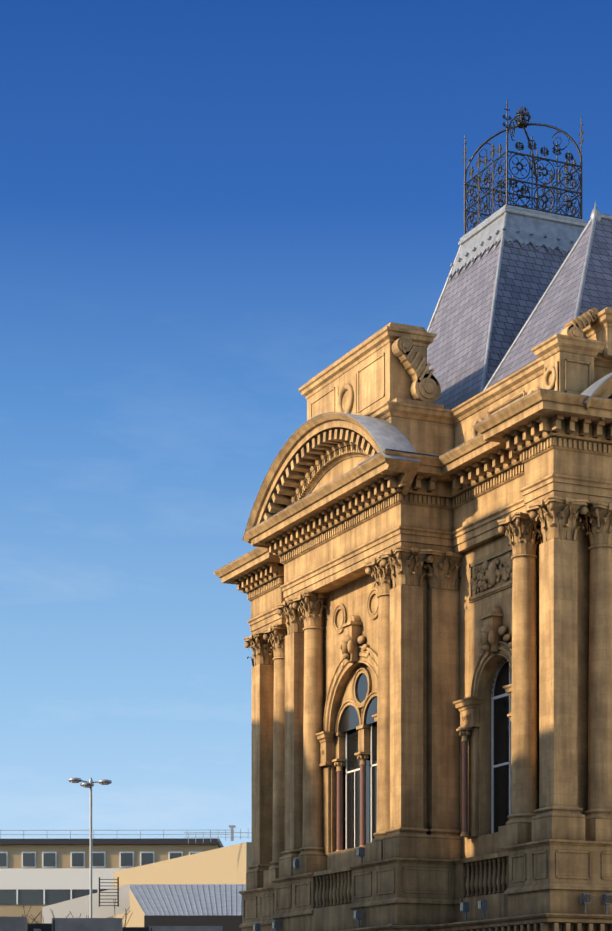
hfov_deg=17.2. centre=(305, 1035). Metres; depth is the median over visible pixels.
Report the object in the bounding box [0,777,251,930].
background buildings
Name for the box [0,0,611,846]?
sky
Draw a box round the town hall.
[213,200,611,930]
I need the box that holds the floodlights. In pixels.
[253,847,611,930]
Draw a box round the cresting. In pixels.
[462,100,583,234]
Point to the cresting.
(522, 122)

